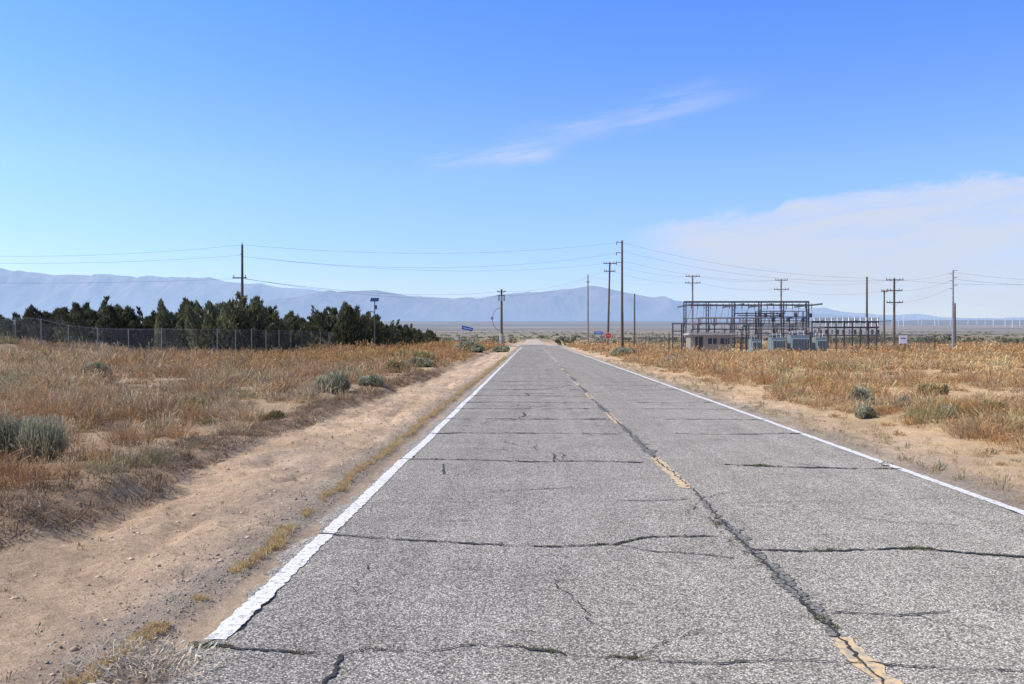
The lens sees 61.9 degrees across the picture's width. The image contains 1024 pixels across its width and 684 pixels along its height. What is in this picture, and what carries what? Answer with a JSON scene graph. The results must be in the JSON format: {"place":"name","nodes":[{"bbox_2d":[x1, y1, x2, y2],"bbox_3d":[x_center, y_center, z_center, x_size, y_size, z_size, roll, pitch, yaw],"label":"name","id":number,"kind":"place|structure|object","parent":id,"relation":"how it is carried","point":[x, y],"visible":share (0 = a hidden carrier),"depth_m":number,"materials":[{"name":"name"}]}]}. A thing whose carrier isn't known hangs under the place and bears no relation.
{"place":"outdoors","nodes":[
{"label":"outdoors","id":0,"kind":"place"},
{"bbox_2d":[0,268,455,320],"bbox_3d":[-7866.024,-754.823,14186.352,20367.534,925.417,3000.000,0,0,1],"label":"mountain range","id":1,"kind":"structure","parent":0,"point":[20,291],"depth_m":13471.52,"materials":[{"name":"blue stone"}]},
{"bbox_2d":[0,320,1023,683],"bbox_3d":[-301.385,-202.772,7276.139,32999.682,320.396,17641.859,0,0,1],"label":"ground","id":2,"kind":"structure","parent":0,"point":[48,564],"depth_m":9.73,"materials":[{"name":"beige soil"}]},
{"bbox_2d":[0,318,11,339],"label":"juniper tree","id":3,"kind":"object","parent":2,"relation":"on","point":[2,326],"visible":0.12,"depth_m":94.98,"materials":[{"name":"green plant"}]},
{"bbox_2d":[2,304,60,341],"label":"juniper tree","id":4,"kind":"object","parent":2,"relation":"on","point":[44,316],"visible":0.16,"depth_m":80.13,"materials":[{"name":"green plant"}]},
{"bbox_2d":[0,410,76,463],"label":"sagebrush","id":5,"kind":"object","parent":2,"relation":"on","point":[28,431],"visible":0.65,"depth_m":10.94,"materials":[{"name":"green plant"}]},
{"bbox_2d":[21,302,98,345],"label":"juniper tree","id":6,"kind":"object","parent":2,"relation":"on","point":[29,314],"visible":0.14,"depth_m":78.50,"materials":[{"name":"green plant"}]},
{"bbox_2d":[52,295,135,347],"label":"juniper tree","id":7,"kind":"object","parent":2,"relation":"on","point":[90,319],"visible":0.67,"depth_m":76.41,"materials":[{"name":"green plant"}]},
{"bbox_2d":[82,361,111,376],"bbox_3d":[-16.220,1.060,33.348,1.221,0.725,1.098,0,0,-9],"label":"sagebrush","id":8,"kind":"object","parent":2,"relation":"on","point":[96,364],"visible":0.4,"depth_m":33.15,"materials":[{"name":"green plant"}]},
{"bbox_2d":[101,303,168,350],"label":"juniper tree","id":9,"kind":"object","parent":2,"relation":"on","point":[134,325],"visible":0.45,"depth_m":78.25,"materials":[{"name":"green plant"}]},
{"bbox_2d":[129,310,156,349],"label":"juniper tree","id":10,"kind":"object","parent":2,"relation":"on","point":[148,326],"visible":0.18,"depth_m":79.80,"materials":[{"name":"green plant"}]},
{"bbox_2d":[136,306,150,328],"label":"juniper tree","id":11,"kind":"object","parent":2,"relation":"on","point":[141,318],"visible":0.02,"depth_m":84.89,"materials":[{"name":"green plant"}]},
{"bbox_2d":[56,630,238,683],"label":"dead twigs","id":12,"kind":"object","parent":2,"relation":"on","point":[149,658],"visible":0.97,"depth_m":4.54,"materials":[{"name":"beige plant"}]},
{"bbox_2d":[0,317,336,356],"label":"chain link fence","id":13,"kind":"object","parent":2,"relation":"on","point":[196,335],"visible":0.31,"depth_m":63.24,"materials":[{"name":"metal"}]},
{"bbox_2d":[153,299,204,350],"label":"juniper tree","id":14,"kind":"object","parent":2,"relation":"on","point":[165,319],"visible":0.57,"depth_m":74.94,"materials":[{"name":"green plant"}]},
{"bbox_2d":[174,296,214,349],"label":"juniper tree","id":15,"kind":"object","parent":2,"relation":"on","point":[184,303],"visible":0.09,"depth_m":76.21,"materials":[{"name":"green plant"}]},
{"bbox_2d":[187,395,216,411],"bbox_3d":[-7.028,1.404,19.168,0.771,0.422,0.626,0,0,42],"label":"green shrub","id":16,"kind":"object","parent":2,"relation":"on","point":[198,399],"visible":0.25,"depth_m":19.12,"materials":[{"name":"green plant"}]},
{"bbox_2d":[184,291,254,351],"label":"juniper tree","id":17,"kind":"object","parent":2,"relation":"on","point":[199,318],"visible":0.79,"depth_m":72.91,"materials":[{"name":"green plant"}]},
{"bbox_2d":[0,383,462,683],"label":"dirt clods","id":18,"kind":"object","parent":2,"relation":"on","point":[73,648],"visible":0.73,"depth_m":8.23,"materials":[{"name":"soil"}]},
{"bbox_2d":[232,243,246,296],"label":"utility pole","id":19,"kind":"object","parent":2,"relation":"on","point":[242,277],"visible":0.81,"depth_m":95.58,"materials":[{"name":"brown wood"}]},
{"bbox_2d":[76,245,239,282],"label":"power line","id":20,"kind":"object","parent":19,"relation":"attached to","point":[156,260],"visible":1,"depth_m":94.73,"materials":[{"name":"metal"}]},
{"bbox_2d":[248,279,490,297],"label":"power line","id":21,"kind":"object","parent":19,"relation":"attached to","point":[354,291],"visible":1,"depth_m":113.27,"materials":[{"name":"metal"}]},
{"bbox_2d":[214,294,275,351],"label":"juniper tree","id":22,"kind":"object","parent":2,"relation":"on","point":[258,314],"visible":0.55,"depth_m":75.43,"materials":[{"name":"green plant"}]},
{"bbox_2d":[243,298,294,352],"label":"juniper tree","id":23,"kind":"object","parent":2,"relation":"on","point":[281,326],"visible":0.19,"depth_m":80.20,"materials":[{"name":"green plant"}]},
{"bbox_2d":[257,409,285,420],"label":"green shrub","id":24,"kind":"object","parent":2,"relation":"on","point":[273,413],"visible":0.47,"depth_m":17.05,"materials":[{"name":"green plant"}]},
{"bbox_2d":[283,314,307,350],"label":"juniper tree","id":25,"kind":"object","parent":2,"relation":"on","point":[297,327],"visible":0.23,"depth_m":83.99,"materials":[{"name":"green plant"}]},
{"bbox_2d":[298,306,332,346],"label":"juniper tree","id":26,"kind":"object","parent":2,"relation":"on","point":[302,321],"visible":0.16,"depth_m":97.78,"materials":[{"name":"green plant"}]},
{"bbox_2d":[311,368,351,393],"bbox_3d":[-5.023,1.118,24.350,1.072,0.711,1.310,0,0,31],"label":"sagebrush","id":27,"kind":"object","parent":2,"relation":"on","point":[339,379],"visible":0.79,"depth_m":24.05,"materials":[{"name":"green plant"}]},
{"bbox_2d":[303,300,370,348],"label":"juniper tree","id":28,"kind":"object","parent":2,"relation":"on","point":[347,322],"visible":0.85,"depth_m":97.38,"materials":[{"name":"green plant"}]},
{"bbox_2d":[333,304,384,345],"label":"juniper tree","id":29,"kind":"object","parent":2,"relation":"on","point":[379,331],"visible":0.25,"depth_m":100.10,"materials":[{"name":"green plant"}]},
{"bbox_2d":[357,373,383,386],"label":"sagebrush","id":30,"kind":"object","parent":2,"relation":"on","point":[374,380],"visible":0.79,"depth_m":26.46,"materials":[{"name":"green plant"}]},
{"bbox_2d":[370,298,378,348],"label":"solar street lamp","id":31,"kind":"object","parent":2,"relation":"on","point":[374,300],"visible":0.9,"depth_m":92.31,"materials":[{"name":"metal"}]},
{"bbox_2d":[380,320,399,346],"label":"juniper tree","id":32,"kind":"object","parent":2,"relation":"on","point":[389,331],"visible":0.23,"depth_m":107.66,"materials":[{"name":"green plant"}]},
{"bbox_2d":[382,358,411,372],"bbox_3d":[-5.156,1.045,38.208,1.324,0.759,1.389,0,0,-21],"label":"green shrub","id":33,"kind":"object","parent":2,"relation":"on","point":[399,364],"visible":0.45,"depth_m":37.84,"materials":[{"name":"green plant"}]},
{"bbox_2d":[383,319,418,345],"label":"juniper tree","id":34,"kind":"object","parent":2,"relation":"on","point":[407,334],"visible":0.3,"depth_m":115.69,"materials":[{"name":"green plant"}]},
{"bbox_2d":[388,350,418,356],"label":"green shrub","id":35,"kind":"object","parent":2,"relation":"on","point":[394,352],"visible":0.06,"depth_m":60.01,"materials":[{"name":"green plant"}]},
{"bbox_2d":[402,324,431,344],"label":"juniper tree","id":36,"kind":"object","parent":2,"relation":"on","point":[423,337],"visible":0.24,"depth_m":131.18,"materials":[{"name":"green plant"}]},
{"bbox_2d":[408,356,434,366],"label":"sagebrush","id":37,"kind":"object","parent":2,"relation":"on","point":[427,362],"visible":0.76,"depth_m":44.98,"materials":[{"name":"green plant"}]},
{"bbox_2d":[411,349,438,362],"bbox_3d":[-5.348,0.881,52.172,2.064,1.009,1.934,0,0,1],"label":"green shrub","id":38,"kind":"object","parent":2,"relation":"on","point":[416,353],"visible":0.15,"depth_m":52.05,"materials":[{"name":"green plant"}]},
{"bbox_2d":[420,329,438,342],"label":"juniper tree","id":39,"kind":"object","parent":2,"relation":"on","point":[431,333],"visible":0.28,"depth_m":149.54,"materials":[{"name":"green plant"}]},
{"bbox_2d":[461,326,472,340],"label":"blue road sign","id":40,"kind":"object","parent":2,"relation":"on","point":[467,328],"visible":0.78,"depth_m":130.15,"materials":[{"name":"metal"}]},
{"bbox_2d":[454,340,485,352],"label":"sagebrush","id":41,"kind":"object","parent":2,"relation":"on","point":[476,348],"visible":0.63,"depth_m":83.48,"materials":[{"name":"green plant"}]},
{"bbox_2d":[491,289,505,344],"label":"utility pole","id":42,"kind":"object","parent":2,"relation":"on","point":[501,333],"visible":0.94,"depth_m":157.87,"materials":[{"name":"brown wood"}]},
{"bbox_2d":[492,345,510,351],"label":"sagebrush","id":43,"kind":"object","parent":2,"relation":"on","point":[504,348],"visible":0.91,"depth_m":99.65,"materials":[{"name":"green plant"}]},
{"bbox_2d":[0,331,1023,500],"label":"dry grass","id":44,"kind":"structure","parent":2,"relation":"on","point":[45,372],"depth_m":28.36,"materials":[{"name":"brown plant"}]},
{"bbox_2d":[0,356,1023,683],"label":"roadside straw","id":45,"kind":"object","parent":2,"relation":"on","point":[274,542],"visible":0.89,"depth_m":10.59,"materials":[{"name":"plant"}]},
{"bbox_2d":[587,275,588,342],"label":"utility pole","id":46,"kind":"object","parent":2,"relation":"on","point":[588,308],"visible":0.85,"depth_m":149.60,"materials":[{"name":"brown wood"}]},
{"bbox_2d":[515,274,687,295],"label":"power line","id":47,"kind":"object","parent":46,"relation":"attached to","point":[585,281],"visible":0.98,"depth_m":145.90,"materials":[{"name":"metal"}]},
{"bbox_2d":[594,331,602,343],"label":"blue road sign","id":48,"kind":"object","parent":2,"relation":"on","point":[598,332],"visible":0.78,"depth_m":149.61,"materials":[{"name":"metal"}]},
{"bbox_2d":[605,333,610,347],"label":"stop sign","id":49,"kind":"object","parent":2,"relation":"on","point":[608,336],"visible":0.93,"depth_m":133.63,"materials":[{"name":"metal"}]},
{"bbox_2d":[604,261,615,343],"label":"utility pole","id":50,"kind":"object","parent":2,"relation":"on","point":[609,263],"visible":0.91,"depth_m":134.50,"materials":[{"name":"brown wood"}]},
{"bbox_2d":[616,240,623,347],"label":"utility pole","id":51,"kind":"object","parent":2,"relation":"on","point":[622,325],"visible":0.91,"depth_m":114.52,"materials":[{"name":"brown wood"}]},
{"bbox_2d":[243,242,617,270],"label":"power line","id":52,"kind":"object","parent":51,"relation":"attached to","point":[427,270],"visible":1,"depth_m":105.42,"materials":[{"name":"metal"}]},
{"bbox_2d":[614,244,881,282],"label":"power line","id":53,"kind":"object","parent":51,"relation":"attached to","point":[721,271],"visible":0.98,"depth_m":114.69,"materials":[{"name":"metal"}]},
{"bbox_2d":[609,346,632,355],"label":"sagebrush","id":54,"kind":"object","parent":2,"relation":"on","point":[618,351],"visible":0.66,"depth_m":77.36,"materials":[{"name":"green plant"}]},
{"bbox_2d":[634,294,634,344],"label":"utility pole","id":55,"kind":"object","parent":2,"relation":"on","point":[634,319],"visible":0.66,"depth_m":119.50,"materials":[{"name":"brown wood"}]},
{"bbox_2d":[685,274,699,332],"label":"utility pole","id":56,"kind":"object","parent":2,"relation":"on","point":[692,276],"visible":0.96,"depth_m":134.20,"materials":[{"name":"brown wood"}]},
{"bbox_2d":[683,333,734,352],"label":"equipment hut","id":57,"kind":"object","parent":2,"relation":"on","point":[713,341],"visible":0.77,"depth_m":90.02,"materials":[{"name":"concrete"}]},
{"bbox_2d":[695,337,728,350],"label":"door and windows","id":58,"kind":"structure","parent":57,"relation":"in","point":[723,340],"depth_m":89.99,"materials":[{"name":"white metal"}]},
{"bbox_2d":[434,331,1023,344],"bbox_3d":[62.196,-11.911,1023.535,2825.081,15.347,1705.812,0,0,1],"label":"distant scrub","id":59,"kind":"object","parent":2,"relation":"on","point":[676,339],"visible":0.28,"depth_m":228.49,"materials":[{"name":"brown plant"}]},
{"bbox_2d":[774,278,788,332],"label":"utility pole","id":60,"kind":"object","parent":2,"relation":"on","point":[780,280],"visible":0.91,"depth_m":138.83,"materials":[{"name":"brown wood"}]},
{"bbox_2d":[700,277,880,294],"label":"power line","id":61,"kind":"object","parent":60,"relation":"attached to","point":[792,290],"visible":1,"depth_m":134.40,"materials":[{"name":"metal"}]},
{"bbox_2d":[672,301,891,352],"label":"electrical substation","id":62,"kind":"object","parent":2,"relation":"on","point":[758,320],"visible":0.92,"depth_m":96.25,"materials":[{"name":"metal"}]},
{"bbox_2d":[633,334,934,351],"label":"chain link fence","id":63,"kind":"object","parent":2,"relation":"on","point":[845,342],"visible":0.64,"depth_m":88.46,"materials":[{"name":"metal"}]},
{"bbox_2d":[774,366,794,373],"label":"green shrub","id":64,"kind":"object","parent":2,"relation":"on","point":[783,369],"visible":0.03,"depth_m":37.63,"materials":[{"name":"green plant"}]},
{"bbox_2d":[847,386,877,405],"bbox_3d":[9.171,1.415,22.392,0.779,0.555,0.916,0,0,1],"label":"sagebrush","id":65,"kind":"object","parent":2,"relation":"on","point":[861,392],"visible":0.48,"depth_m":22.28,"materials":[{"name":"green plant"}]},
{"bbox_2d":[854,404,877,418],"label":"sagebrush","id":66,"kind":"object","parent":2,"relation":"on","point":[864,412],"visible":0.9,"depth_m":17.89,"materials":[{"name":"green plant"}]},
{"bbox_2d":[865,277,867,347],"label":"utility pole","id":67,"kind":"object","parent":2,"relation":"on","point":[866,341],"visible":0.66,"depth_m":110.79,"materials":[{"name":"brown wood"}]},
{"bbox_2d":[881,289,887,347],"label":"utility pole","id":68,"kind":"object","parent":2,"relation":"on","point":[884,291],"visible":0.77,"depth_m":123.62,"materials":[{"name":"brown wood"}]},
{"bbox_2d":[886,278,903,345],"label":"utility pole","id":69,"kind":"object","parent":2,"relation":"on","point":[894,283],"visible":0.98,"depth_m":114.65,"materials":[{"name":"brown wood"}]},
{"bbox_2d":[892,395,909,406],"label":"sagebrush","id":70,"kind":"object","parent":2,"relation":"on","point":[900,399],"visible":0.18,"depth_m":21.00,"materials":[{"name":"green plant"}]},
{"bbox_2d":[899,335,906,351],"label":"warning sign board","id":71,"kind":"object","parent":2,"relation":"on","point":[902,338],"visible":0.7,"depth_m":84.99,"materials":[{"name":"white metal"}]},
{"bbox_2d":[916,382,950,394],"bbox_3d":[12.581,1.416,25.728,0.848,0.436,0.996,0,0,-32],"label":"green shrub","id":72,"kind":"object","parent":2,"relation":"on","point":[936,387],"visible":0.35,"depth_m":25.52,"materials":[{"name":"green plant"}]},
{"bbox_2d":[934,403,956,418],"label":"sagebrush","id":73,"kind":"object","parent":2,"relation":"on","point":[950,409],"visible":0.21,"depth_m":17.18,"materials":[{"name":"green plant"}]},
{"bbox_2d":[881,340,1023,348],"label":"chain link fence","id":74,"kind":"object","parent":2,"relation":"on","point":[958,344],"visible":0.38,"depth_m":106.04,"materials":[{"name":"metal"}]},
{"bbox_2d":[949,270,956,347],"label":"utility pole","id":75,"kind":"object","parent":2,"relation":"on","point":[953,285],"visible":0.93,"depth_m":98.73,"materials":[{"name":"wood"}]},
{"bbox_2d":[868,272,1023,302],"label":"power line","id":76,"kind":"object","parent":75,"relation":"attached to","point":[950,283],"visible":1,"depth_m":105.79,"materials":[{"name":"metal"}]},
{"bbox_2d":[954,303,955,345],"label":"utility pole","id":77,"kind":"object","parent":2,"relation":"on","point":[954,323],"visible":0.62,"depth_m":110.56,"materials":[{"name":"grey wood"}]},
{"bbox_2d":[978,398,1006,415],"bbox_3d":[10.182,1.422,18.358,0.809,0.410,0.720,0,0,1],"label":"green shrub","id":78,"kind":"object","parent":2,"relation":"on","point":[1001,404],"visible":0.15,"depth_m":18.17,"materials":[{"name":"green plant"}]},
{"bbox_2d":[0,0,1023,317],"label":"sky","id":79,"kind":"structure","parent":0,"point":[857,140],"materials":[{"name":"blue"}]},
{"bbox_2d":[520,339,545,344],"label":"dirt track","id":80,"kind":"structure","parent":0,"point":[532,342],"depth_m":245.30,"materials":[{"name":"beige soil"}]},
{"bbox_2d":[511,345,566,345],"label":"crossing road","id":81,"kind":"structure","parent":0,"point":[538,345],"depth_m":167.69,"materials":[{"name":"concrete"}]},
{"bbox_2d":[262,286,909,320],"bbox_3d":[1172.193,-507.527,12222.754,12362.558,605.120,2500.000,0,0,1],"label":"mountain range","id":82,"kind":"structure","parent":0,"point":[565,305],"depth_m":11527.97,"materials":[{"name":"blue stone"}]},
{"bbox_2d":[150,346,1023,683],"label":"asphalt road","id":83,"kind":"structure","parent":0,"point":[408,594],"depth_m":6.59,"materials":[{"name":"grey asphalt"}]},
{"bbox_2d":[204,347,521,638],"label":"white edge line","id":84,"kind":"object","parent":83,"relation":"on","point":[233,623],"visible":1,"depth_m":6.92,"materials":[{"name":"paint"}]},
{"bbox_2d":[186,458,1023,664],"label":"crack weeds","id":85,"kind":"object","parent":83,"relation":"on","point":[684,535],"visible":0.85,"depth_m":5.33,"materials":[{"name":"green plant"}]},
{"bbox_2d":[193,349,1023,683],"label":"pavement cracks","id":86,"kind":"object","parent":83,"relation":"on","point":[339,657],"visible":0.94,"depth_m":6.89,"materials":[{"name":"black asphalt"}]},
{"bbox_2d":[570,377,835,635],"bbox_3d":[2.238,1.614,20.964,0.326,0.006,31.998,0,0,1],"label":"crumbled centre seam","id":87,"kind":"object","parent":83,"relation":"on","point":[817,607],"visible":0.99,"depth_m":6.36,"materials":[{"name":"grey asphalt"}]},
{"bbox_2d":[544,349,903,683],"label":"yellow centre dashes","id":88,"kind":"object","parent":83,"relation":"on","point":[875,667],"visible":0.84,"depth_m":4.72,"materials":[{"name":"paint"}]},
{"bbox_2d":[562,347,1023,514],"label":"white edge line","id":89,"kind":"object","parent":83,"relation":"on","point":[1020,511],"visible":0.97,"depth_m":12.13,"materials":[{"name":"paint"}]},
{"bbox_2d":[736,306,1023,319],"bbox_3d":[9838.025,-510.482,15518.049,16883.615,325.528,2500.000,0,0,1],"label":"mountain range","id":90,"kind":"structure","parent":0,"point":[906,316],"depth_m":15013.26,"materials":[{"name":"blue stone"}]}
]}

